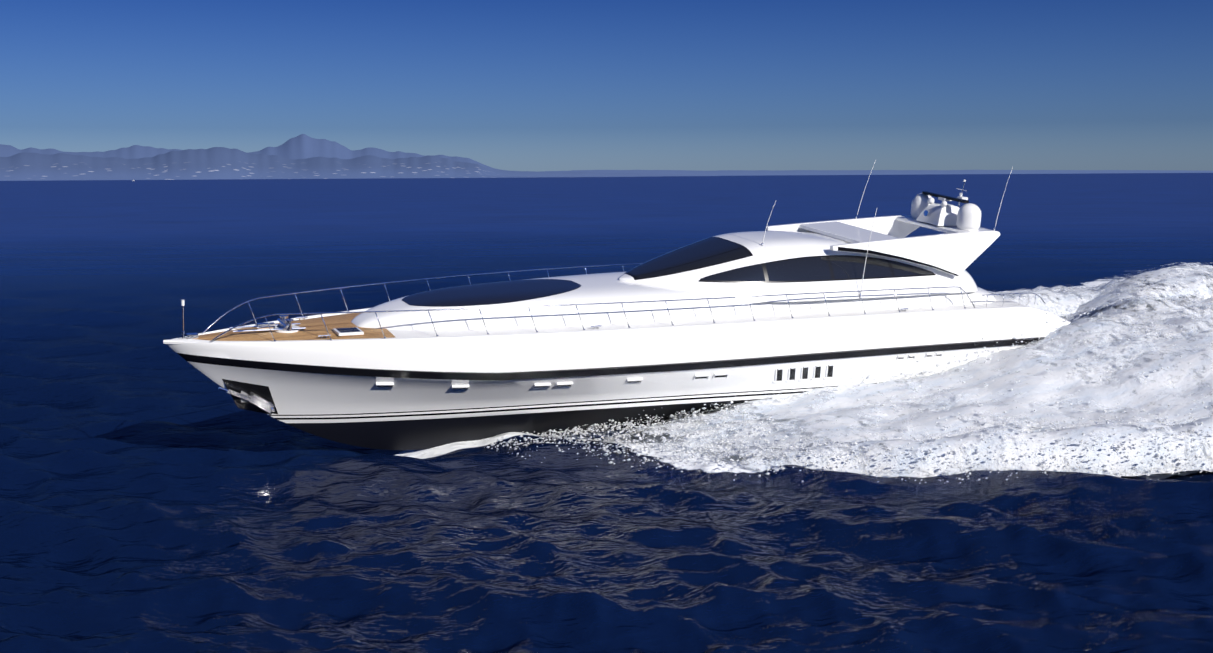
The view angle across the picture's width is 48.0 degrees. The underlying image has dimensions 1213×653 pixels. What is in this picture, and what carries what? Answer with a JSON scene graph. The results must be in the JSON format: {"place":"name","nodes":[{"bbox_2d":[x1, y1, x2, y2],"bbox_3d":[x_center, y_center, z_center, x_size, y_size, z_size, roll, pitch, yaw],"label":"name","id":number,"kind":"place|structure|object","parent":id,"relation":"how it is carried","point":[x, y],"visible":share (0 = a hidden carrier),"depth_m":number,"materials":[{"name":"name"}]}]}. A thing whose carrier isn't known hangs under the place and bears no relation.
{"place":"outdoors","nodes":[
{"label":"outdoors","id":0,"kind":"place"},
{"bbox_2d":[0,147,660,180],"bbox_3d":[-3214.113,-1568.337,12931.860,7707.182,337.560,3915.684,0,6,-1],"label":"mountain","id":1,"kind":"structure","parent":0,"point":[210,163],"depth_m":12814.70,"materials":[{"name":"grey stone"}]},
{"bbox_2d":[0,134,708,176],"bbox_3d":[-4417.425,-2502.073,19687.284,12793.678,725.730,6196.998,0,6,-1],"label":"mountain","id":2,"kind":"structure","parent":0,"point":[302,146],"depth_m":20600.56,"materials":[{"name":"grey stone"}]},
{"bbox_2d":[0,173,1212,652],"bbox_3d":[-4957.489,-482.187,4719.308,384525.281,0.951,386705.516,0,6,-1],"label":"sea","id":3,"kind":"structure","parent":0,"point":[156,495],"depth_m":36.95,"materials":[{"name":"blue liquid"}]},
{"bbox_2d":[163,160,1071,449],"bbox_3d":[1.831,-1.055,45.988,32.500,9.277,7.020,-3,15,-28],"label":"boat","id":4,"kind":"object","parent":3,"relation":"on","point":[739,318],"visible":0.98,"depth_m":43.43,"materials":[{"name":"fiberglass"},{"name":"glass"},{"name":"metal"}]},
{"bbox_2d":[472,262,1212,482],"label":"wake","id":5,"kind":"object","parent":3,"relation":"on","point":[1115,379],"visible":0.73,"depth_m":43.74,"materials":[{"name":"white liquid"}]},
{"bbox_2d":[0,0,1212,171],"label":"sky","id":6,"kind":"structure","parent":0,"point":[510,85],"materials":[{"name":"blue"}]},
{"bbox_2d":[540,170,1212,175],"bbox_3d":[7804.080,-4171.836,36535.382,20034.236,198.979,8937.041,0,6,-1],"label":"horizon","id":7,"kind":"object","parent":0,"point":[799,172],"visible":0.88,"depth_m":36971.59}
]}

